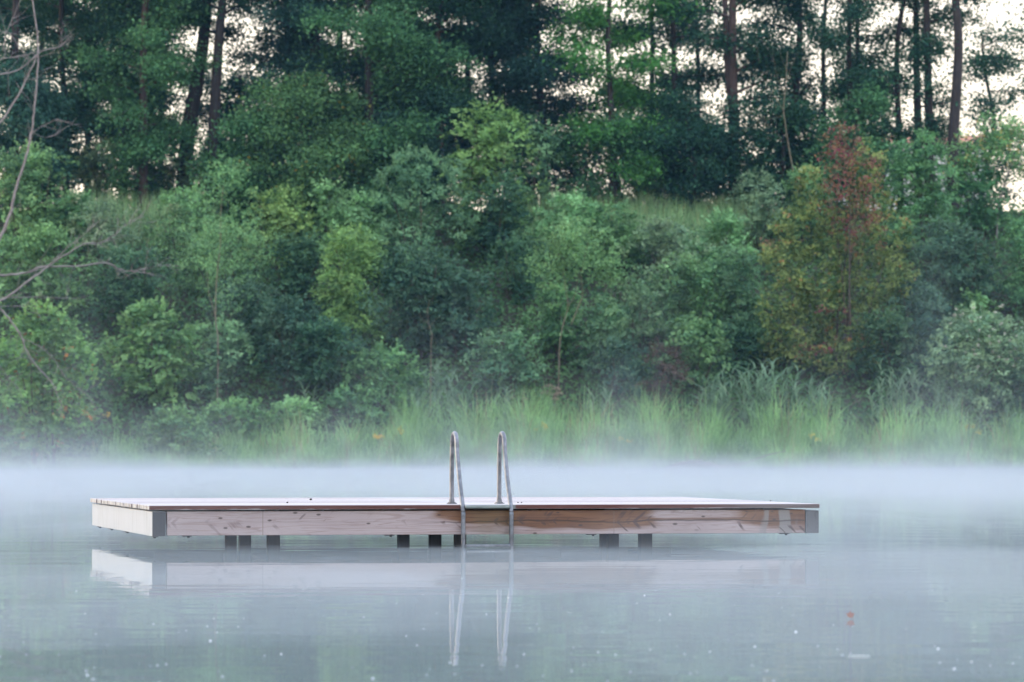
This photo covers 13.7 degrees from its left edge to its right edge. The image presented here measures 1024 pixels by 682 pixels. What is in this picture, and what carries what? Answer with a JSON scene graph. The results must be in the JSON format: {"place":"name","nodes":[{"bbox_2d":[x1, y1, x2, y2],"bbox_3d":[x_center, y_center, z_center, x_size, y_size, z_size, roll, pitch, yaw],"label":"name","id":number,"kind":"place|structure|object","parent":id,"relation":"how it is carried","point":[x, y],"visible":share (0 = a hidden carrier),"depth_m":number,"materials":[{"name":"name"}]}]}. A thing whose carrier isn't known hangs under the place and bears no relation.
{"place":"outdoors","nodes":[
{"label":"outdoors","id":0,"kind":"place"},
{"bbox_2d":[0,469,1023,681],"bbox_3d":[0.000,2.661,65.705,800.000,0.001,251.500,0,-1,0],"label":"water","id":1,"kind":"structure","parent":0,"point":[882,553],"depth_m":31.34,"materials":[{"name":"grey liquid"}]},
{"bbox_2d":[90,431,819,548],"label":"swimming platform","id":2,"kind":"structure","parent":1,"relation":"in","point":[608,520],"depth_m":44.08,"materials":[{"name":"brown wood"}]},
{"bbox_2d":[0,213,1023,493],"bbox_3d":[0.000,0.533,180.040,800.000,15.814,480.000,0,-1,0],"label":"ground","id":3,"kind":"structure","parent":0,"point":[458,349],"depth_m":200.60,"materials":[{"name":"green plant"}]},
{"bbox_2d":[0,138,79,242],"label":"shrub","id":4,"kind":"object","parent":3,"relation":"on","point":[21,213],"visible":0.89,"depth_m":208.56,"materials":[{"name":"green plant"}]},
{"bbox_2d":[0,218,98,316],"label":"shrub","id":5,"kind":"object","parent":3,"relation":"on","point":[30,248],"visible":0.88,"depth_m":202.67,"materials":[{"name":"green plant"}]},
{"bbox_2d":[0,51,103,216],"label":"understory tree","id":6,"kind":"object","parent":3,"relation":"on","point":[21,112],"visible":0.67,"depth_m":212.28,"materials":[{"name":"green plant"}]},
{"bbox_2d":[0,297,104,465],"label":"shrub","id":7,"kind":"object","parent":3,"relation":"on","point":[59,332],"visible":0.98,"depth_m":189.45,"materials":[{"name":"green plant"}]},
{"bbox_2d":[0,0,104,207],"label":"tree","id":8,"kind":"object","parent":3,"relation":"on","point":[15,26],"visible":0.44,"depth_m":216.52,"materials":[{"name":"green plant"}]},
{"bbox_2d":[0,0,121,192],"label":"tree","id":9,"kind":"object","parent":3,"relation":"on","point":[81,27],"visible":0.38,"depth_m":219.90,"materials":[{"name":"green plant"}]},
{"bbox_2d":[47,184,113,249],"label":"shrub","id":10,"kind":"object","parent":3,"relation":"on","point":[67,209],"visible":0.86,"depth_m":208.64,"materials":[{"name":"green plant"}]},
{"bbox_2d":[0,0,185,422],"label":"dead tree","id":11,"kind":"object","parent":3,"relation":"on","point":[14,196],"visible":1,"depth_m":186.88,"materials":[{"name":"grey wood"}]},
{"bbox_2d":[69,132,126,202],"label":"shrub","id":12,"kind":"object","parent":3,"relation":"on","point":[90,161],"visible":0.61,"depth_m":216.36,"materials":[{"name":"green plant"}]},
{"bbox_2d":[20,0,176,204],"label":"tree","id":13,"kind":"object","parent":3,"relation":"on","point":[82,102],"visible":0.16,"depth_m":225.50,"materials":[{"name":"green plant"}]},
{"bbox_2d":[66,193,153,265],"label":"shrub","id":14,"kind":"object","parent":3,"relation":"on","point":[101,217],"visible":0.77,"depth_m":207.16,"materials":[{"name":"green plant"}]},
{"bbox_2d":[44,0,210,199],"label":"tree","id":15,"kind":"object","parent":3,"relation":"on","point":[111,19],"visible":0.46,"depth_m":217.80,"materials":[{"name":"green plant"}]},
{"bbox_2d":[79,236,186,336],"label":"shrub","id":16,"kind":"object","parent":3,"relation":"on","point":[119,290],"visible":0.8,"depth_m":201.39,"materials":[{"name":"green plant"}]},
{"bbox_2d":[36,0,246,208],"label":"tree","id":17,"kind":"object","parent":3,"relation":"on","point":[143,147],"visible":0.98,"depth_m":213.91,"materials":[{"name":"green plant"}]},
{"bbox_2d":[92,295,209,406],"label":"shrub","id":18,"kind":"object","parent":3,"relation":"on","point":[146,332],"visible":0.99,"depth_m":196.09,"materials":[{"name":"green plant"}]},
{"bbox_2d":[142,397,216,456],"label":"shrub","id":19,"kind":"object","parent":3,"relation":"on","point":[166,416],"visible":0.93,"depth_m":191.29,"materials":[{"name":"green plant"}]},
{"bbox_2d":[141,180,222,276],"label":"shrub","id":20,"kind":"object","parent":3,"relation":"on","point":[186,211],"visible":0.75,"depth_m":206.39,"materials":[{"name":"green plant"}]},
{"bbox_2d":[140,0,270,200],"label":"tree","id":21,"kind":"object","parent":3,"relation":"on","point":[194,103],"visible":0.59,"depth_m":217.30,"materials":[{"name":"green plant"}]},
{"bbox_2d":[170,312,263,407],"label":"shrub","id":22,"kind":"object","parent":3,"relation":"on","point":[229,360],"visible":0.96,"depth_m":197.27,"materials":[{"name":"green plant"}]},
{"bbox_2d":[166,212,275,309],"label":"shrub","id":23,"kind":"object","parent":3,"relation":"on","point":[190,264],"visible":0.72,"depth_m":203.48,"materials":[{"name":"green plant"}]},
{"bbox_2d":[166,149,282,406],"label":"willow sapling","id":24,"kind":"object","parent":3,"relation":"on","point":[229,217],"visible":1,"depth_m":196.63,"materials":[{"name":"green plant"}]},
{"bbox_2d":[168,61,280,209],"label":"tree","id":25,"kind":"object","parent":3,"relation":"on","point":[237,86],"visible":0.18,"depth_m":227.54,"materials":[{"name":"green plant"}]},
{"bbox_2d":[149,0,321,195],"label":"tree","id":26,"kind":"object","parent":3,"relation":"on","point":[215,95],"visible":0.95,"depth_m":215.31,"materials":[{"name":"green plant"}]},
{"bbox_2d":[190,272,287,358],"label":"shrub","id":27,"kind":"object","parent":3,"relation":"on","point":[244,319],"visible":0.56,"depth_m":200.20,"materials":[{"name":"green plant"}]},
{"bbox_2d":[195,392,285,442],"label":"shrub","id":28,"kind":"object","parent":3,"relation":"on","point":[233,404],"visible":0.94,"depth_m":193.20,"materials":[{"name":"green plant"}]},
{"bbox_2d":[157,77,351,232],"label":"understory tree","id":29,"kind":"object","parent":3,"relation":"on","point":[235,131],"visible":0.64,"depth_m":211.10,"materials":[{"name":"green plant"}]},
{"bbox_2d":[236,179,323,275],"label":"shrub","id":30,"kind":"object","parent":3,"relation":"on","point":[275,210],"visible":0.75,"depth_m":207.19,"materials":[{"name":"green plant"}]},
{"bbox_2d":[223,0,348,143],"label":"tree","id":31,"kind":"object","parent":3,"relation":"on","point":[239,55],"visible":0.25,"depth_m":219.45,"materials":[{"name":"green plant"}]},
{"bbox_2d":[238,289,338,396],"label":"shrub","id":32,"kind":"object","parent":3,"relation":"on","point":[291,319],"visible":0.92,"depth_m":197.51,"materials":[{"name":"green plant"}]},
{"bbox_2d":[259,394,330,436],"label":"shrub","id":33,"kind":"object","parent":3,"relation":"on","point":[311,411],"visible":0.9,"depth_m":193.76,"materials":[{"name":"green plant"}]},
{"bbox_2d":[256,226,338,322],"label":"shrub","id":34,"kind":"object","parent":3,"relation":"on","point":[302,283],"visible":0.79,"depth_m":203.21,"materials":[{"name":"green plant"}]},
{"bbox_2d":[211,52,390,227],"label":"understory tree","id":35,"kind":"object","parent":3,"relation":"on","point":[299,101],"visible":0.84,"depth_m":210.50,"materials":[{"name":"green plant"}]},
{"bbox_2d":[225,0,391,159],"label":"tree","id":36,"kind":"object","parent":3,"relation":"on","point":[290,29],"visible":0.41,"depth_m":214.99,"materials":[{"name":"green plant"}]},
{"bbox_2d":[293,174,357,265],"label":"shrub","id":37,"kind":"object","parent":3,"relation":"on","point":[323,191],"visible":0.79,"depth_m":207.55,"materials":[{"name":"green plant"}]},
{"bbox_2d":[278,313,374,404],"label":"shrub","id":38,"kind":"object","parent":3,"relation":"on","point":[329,368],"visible":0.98,"depth_m":196.21,"materials":[{"name":"green plant"}]},
{"bbox_2d":[307,215,396,355],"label":"shrub","id":39,"kind":"object","parent":3,"relation":"on","point":[349,283],"visible":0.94,"depth_m":200.11,"materials":[{"name":"green plant"}]},
{"bbox_2d":[315,379,402,433],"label":"shrub","id":40,"kind":"object","parent":3,"relation":"on","point":[339,394],"visible":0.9,"depth_m":193.95,"materials":[{"name":"green plant"}]},
{"bbox_2d":[326,184,393,274],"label":"shrub","id":41,"kind":"object","parent":3,"relation":"on","point":[349,217],"visible":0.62,"depth_m":206.65,"materials":[{"name":"green plant"}]},
{"bbox_2d":[274,0,495,221],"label":"tree","id":42,"kind":"object","parent":3,"relation":"on","point":[374,24],"visible":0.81,"depth_m":211.85,"materials":[{"name":"green plant"}]},
{"bbox_2d":[339,336,431,422],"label":"shrub","id":43,"kind":"object","parent":3,"relation":"on","point":[405,380],"visible":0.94,"depth_m":195.07,"materials":[{"name":"green plant"}]},
{"bbox_2d":[321,71,473,215],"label":"understory tree","id":44,"kind":"object","parent":3,"relation":"on","point":[432,148],"visible":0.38,"depth_m":213.18,"materials":[{"name":"green plant"}]},
{"bbox_2d":[55,185,764,256],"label":"meadow grass","id":45,"kind":"structure","parent":3,"relation":"on","point":[642,208],"depth_m":211.63,"materials":[{"name":"green plant"}]},
{"bbox_2d":[351,239,481,360],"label":"shrub","id":46,"kind":"object","parent":3,"relation":"on","point":[409,307],"visible":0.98,"depth_m":199.66,"materials":[{"name":"green plant"}]},
{"bbox_2d":[353,141,484,285],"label":"shrub","id":47,"kind":"object","parent":3,"relation":"on","point":[414,184],"visible":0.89,"depth_m":206.01,"materials":[{"name":"green plant"}]},
{"bbox_2d":[330,0,539,214],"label":"tree","id":48,"kind":"object","parent":3,"relation":"on","point":[439,9],"visible":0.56,"depth_m":214.39,"materials":[{"name":"green plant"}]},
{"bbox_2d":[402,355,482,425],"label":"reed clump","id":49,"kind":"object","parent":3,"relation":"on","point":[449,392],"visible":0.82,"depth_m":194.37,"materials":[{"name":"green plant"}]},
{"bbox_2d":[417,263,502,360],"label":"shrub","id":50,"kind":"object","parent":3,"relation":"on","point":[462,319],"visible":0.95,"depth_m":199.62,"materials":[{"name":"green plant"}]},
{"bbox_2d":[437,91,549,236],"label":"shrub","id":51,"kind":"object","parent":3,"relation":"on","point":[479,168],"visible":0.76,"depth_m":209.35,"materials":[{"name":"green plant"}]},
{"bbox_2d":[459,166,539,265],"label":"shrub","id":52,"kind":"object","parent":3,"relation":"on","point":[502,202],"visible":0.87,"depth_m":206.88,"materials":[{"name":"green plant"}]},
{"bbox_2d":[458,324,548,400],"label":"shrub","id":53,"kind":"object","parent":3,"relation":"on","point":[521,369],"visible":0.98,"depth_m":196.72,"materials":[{"name":"green plant"}]},
{"bbox_2d":[426,0,593,209],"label":"tree","id":54,"kind":"object","parent":3,"relation":"on","point":[495,87],"visible":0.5,"depth_m":217.37,"materials":[{"name":"green plant"}]},
{"bbox_2d":[0,196,1023,462],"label":"undergrowth","id":55,"kind":"object","parent":3,"relation":"on","point":[132,422],"visible":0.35,"depth_m":200.59,"materials":[{"name":"green plant"}]},
{"bbox_2d":[0,380,1023,468],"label":"shore grass","id":56,"kind":"structure","parent":3,"relation":"on","point":[657,442],"depth_m":190.70,"materials":[{"name":"green plant"}]},
{"bbox_2d":[478,225,554,304],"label":"shrub","id":57,"kind":"object","parent":3,"relation":"on","point":[517,266],"visible":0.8,"depth_m":203.51,"materials":[{"name":"green plant"}]},
{"bbox_2d":[498,111,578,213],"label":"shrub","id":58,"kind":"object","parent":3,"relation":"on","point":[538,141],"visible":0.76,"depth_m":212.22,"materials":[{"name":"green plant"}]},
{"bbox_2d":[451,0,634,198],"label":"tree","id":59,"kind":"object","parent":3,"relation":"on","point":[530,70],"visible":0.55,"depth_m":218.07,"materials":[{"name":"green plant"}]},
{"bbox_2d":[521,278,589,365],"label":"shrub","id":60,"kind":"object","parent":3,"relation":"on","point":[557,311],"visible":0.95,"depth_m":199.69,"materials":[{"name":"green plant"}]},
{"bbox_2d":[516,186,611,278],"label":"shrub","id":61,"kind":"object","parent":3,"relation":"on","point":[575,210],"visible":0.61,"depth_m":206.67,"materials":[{"name":"green plant"}]},
{"bbox_2d":[519,214,627,391],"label":"forked tree","id":62,"kind":"object","parent":3,"relation":"on","point":[589,253],"visible":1,"depth_m":197.52,"materials":[{"name":"green plant"}]},
{"bbox_2d":[565,291,636,376],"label":"shrub","id":63,"kind":"object","parent":3,"relation":"on","point":[612,323],"visible":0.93,"depth_m":198.86,"materials":[{"name":"green plant"}]},
{"bbox_2d":[532,88,687,211],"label":"understory tree","id":64,"kind":"object","parent":3,"relation":"on","point":[592,184],"visible":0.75,"depth_m":213.15,"materials":[{"name":"green plant"}]},
{"bbox_2d":[579,192,649,276],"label":"shrub","id":65,"kind":"object","parent":3,"relation":"on","point":[619,234],"visible":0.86,"depth_m":206.69,"materials":[{"name":"green plant"}]},
{"bbox_2d":[579,332,659,402],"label":"shrub","id":66,"kind":"object","parent":3,"relation":"on","point":[616,344],"visible":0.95,"depth_m":196.91,"materials":[{"name":"green plant"}]},
{"bbox_2d":[529,0,713,209],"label":"tree","id":67,"kind":"object","parent":3,"relation":"on","point":[600,21],"visible":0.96,"depth_m":213.09,"materials":[{"name":"green plant"}]},
{"bbox_2d":[586,264,678,357],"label":"shrub","id":68,"kind":"object","parent":3,"relation":"on","point":[643,290],"visible":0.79,"depth_m":200.32,"materials":[{"name":"green plant"}]},
{"bbox_2d":[635,337,693,402],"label":"shrub","id":69,"kind":"object","parent":3,"relation":"on","point":[673,369],"visible":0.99,"depth_m":196.47,"materials":[{"name":"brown plant"}]},
{"bbox_2d":[616,211,715,293],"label":"shrub","id":70,"kind":"object","parent":3,"relation":"on","point":[667,246],"visible":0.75,"depth_m":205.94,"materials":[{"name":"green plant"}]},
{"bbox_2d":[565,0,768,198],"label":"tree","id":71,"kind":"object","parent":3,"relation":"on","point":[674,29],"visible":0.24,"depth_m":217.53,"materials":[{"name":"green plant"}]},
{"bbox_2d":[646,249,727,358],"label":"shrub","id":72,"kind":"object","parent":3,"relation":"on","point":[689,287],"visible":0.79,"depth_m":200.62,"materials":[{"name":"green plant"}]},
{"bbox_2d":[605,73,778,212],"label":"understory tree","id":73,"kind":"object","parent":3,"relation":"on","point":[701,165],"visible":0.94,"depth_m":212.51,"materials":[{"name":"green plant"}]},
{"bbox_2d":[658,311,738,392],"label":"shrub","id":74,"kind":"object","parent":3,"relation":"on","point":[689,340],"visible":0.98,"depth_m":197.68,"materials":[{"name":"green plant"}]},
{"bbox_2d":[640,0,782,193],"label":"tree","id":75,"kind":"object","parent":3,"relation":"on","point":[698,61],"visible":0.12,"depth_m":223.97,"materials":[{"name":"green plant"}]},
{"bbox_2d":[681,205,758,275],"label":"shrub","id":76,"kind":"object","parent":3,"relation":"on","point":[724,227],"visible":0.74,"depth_m":207.29,"materials":[{"name":"green plant"}]},
{"bbox_2d":[625,0,818,205],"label":"tree","id":77,"kind":"object","parent":3,"relation":"on","point":[728,38],"visible":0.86,"depth_m":214.90,"materials":[{"name":"green plant"}]},
{"bbox_2d":[694,238,774,338],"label":"shrub","id":78,"kind":"object","parent":3,"relation":"on","point":[729,289],"visible":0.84,"depth_m":201.64,"materials":[{"name":"green plant"}]},
{"bbox_2d":[703,312,773,376],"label":"shrub","id":79,"kind":"object","parent":3,"relation":"on","point":[738,340],"visible":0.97,"depth_m":199.07,"materials":[{"name":"green plant"}]},
{"bbox_2d":[723,165,795,260],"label":"shrub","id":80,"kind":"object","parent":3,"relation":"on","point":[756,214],"visible":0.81,"depth_m":208.62,"materials":[{"name":"green plant"}]},
{"bbox_2d":[695,75,832,212],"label":"understory tree","id":81,"kind":"object","parent":3,"relation":"on","point":[795,115],"visible":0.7,"depth_m":213.54,"materials":[{"name":"green plant"}]},
{"bbox_2d":[691,357,843,434],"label":"reed clump","id":82,"kind":"object","parent":3,"relation":"on","point":[761,380],"visible":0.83,"depth_m":194.68,"materials":[{"name":"green plant"}]},
{"bbox_2d":[698,0,844,198],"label":"tree","id":83,"kind":"object","parent":3,"relation":"on","point":[799,19],"visible":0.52,"depth_m":218.18,"materials":[{"name":"green plant"}]},
{"bbox_2d":[771,157,837,246],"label":"shrub","id":84,"kind":"object","parent":3,"relation":"on","point":[787,188],"visible":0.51,"depth_m":209.44,"materials":[{"name":"green plant"}]},
{"bbox_2d":[709,0,908,163],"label":"tree","id":85,"kind":"object","parent":3,"relation":"on","point":[824,66],"visible":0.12,"depth_m":227.96,"materials":[{"name":"green plant"}]},
{"bbox_2d":[749,120,922,379],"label":"tree","id":86,"kind":"object","parent":3,"relation":"on","point":[844,290],"visible":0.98,"depth_m":198.73,"materials":[{"name":"green plant"}]},
{"bbox_2d":[781,76,917,218],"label":"understory tree","id":87,"kind":"object","parent":3,"relation":"on","point":[863,104],"visible":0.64,"depth_m":212.36,"materials":[{"name":"green plant"}]},
{"bbox_2d":[789,0,920,204],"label":"tree","id":88,"kind":"object","parent":3,"relation":"on","point":[862,13],"visible":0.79,"depth_m":215.56,"materials":[{"name":"green plant"}]},
{"bbox_2d":[818,0,913,172],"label":"tree","id":89,"kind":"object","parent":3,"relation":"on","point":[863,59],"visible":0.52,"depth_m":219.68,"materials":[{"name":"green plant"}]},
{"bbox_2d":[843,303,931,393],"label":"shrub","id":90,"kind":"object","parent":3,"relation":"on","point":[871,325],"visible":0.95,"depth_m":197.08,"materials":[{"name":"green plant"}]},
{"bbox_2d":[827,0,967,212],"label":"tree","id":91,"kind":"object","parent":3,"relation":"on","point":[900,24],"visible":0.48,"depth_m":218.27,"materials":[{"name":"green plant"}]},
{"bbox_2d":[863,364,973,429],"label":"reed clump","id":92,"kind":"object","parent":3,"relation":"on","point":[936,391],"visible":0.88,"depth_m":194.24,"materials":[{"name":"green plant"}]},
{"bbox_2d":[882,274,958,379],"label":"shrub","id":93,"kind":"object","parent":3,"relation":"on","point":[926,309],"visible":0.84,"depth_m":198.27,"materials":[{"name":"green plant"}]},
{"bbox_2d":[873,128,970,259],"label":"shrub","id":94,"kind":"object","parent":3,"relation":"on","point":[909,172],"visible":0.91,"depth_m":207.67,"materials":[{"name":"green plant"}]},
{"bbox_2d":[874,0,978,200],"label":"tree","id":95,"kind":"object","parent":3,"relation":"on","point":[918,99],"visible":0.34,"depth_m":220.19,"materials":[{"name":"green plant"}]},
{"bbox_2d":[873,0,1000,196],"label":"tree","id":96,"kind":"object","parent":3,"relation":"on","point":[926,40],"visible":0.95,"depth_m":215.67,"materials":[{"name":"green plant"}]},
{"bbox_2d":[903,212,1009,322],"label":"shrub","id":97,"kind":"object","parent":3,"relation":"on","point":[961,277],"visible":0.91,"depth_m":202.49,"materials":[{"name":"green plant"}]},
{"bbox_2d":[911,299,1023,419],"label":"shrub","id":98,"kind":"object","parent":3,"relation":"on","point":[977,331],"visible":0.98,"depth_m":194.60,"materials":[{"name":"green plant"}]},
{"bbox_2d":[929,0,1007,207],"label":"tree","id":99,"kind":"object","parent":3,"relation":"on","point":[954,120],"visible":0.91,"depth_m":214.26,"materials":[{"name":"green plant"}]},
{"bbox_2d":[934,158,1017,234],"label":"shrub","id":100,"kind":"object","parent":3,"relation":"on","point":[974,187],"visible":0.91,"depth_m":209.53,"materials":[{"name":"green plant"}]},
{"bbox_2d":[937,9,1023,208],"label":"tree","id":101,"kind":"object","parent":3,"relation":"on","point":[990,103],"visible":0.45,"depth_m":226.60,"materials":[{"name":"green plant"}]},
{"bbox_2d":[938,108,1023,241],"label":"birch","id":102,"kind":"object","parent":3,"relation":"on","point":[973,159],"visible":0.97,"depth_m":209.78,"materials":[{"name":"green plant"}]},
{"bbox_2d":[947,0,1023,187],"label":"tree","id":103,"kind":"object","parent":3,"relation":"on","point":[993,63],"visible":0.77,"depth_m":216.16,"materials":[{"name":"green plant"}]},
{"bbox_2d":[985,352,1023,430],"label":"shrub","id":104,"kind":"object","parent":3,"relation":"on","point":[1018,392],"visible":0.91,"depth_m":194.21,"materials":[{"name":"green plant"}]},
{"bbox_2d":[987,211,1023,317],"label":"shrub","id":105,"kind":"object","parent":3,"relation":"on","point":[1017,295],"visible":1,"depth_m":203.31,"materials":[{"name":"green plant"}]},
{"bbox_2d":[0,0,1023,214],"label":"sky","id":106,"kind":"structure","parent":0,"point":[992,9],"materials":[{"name":"white"}]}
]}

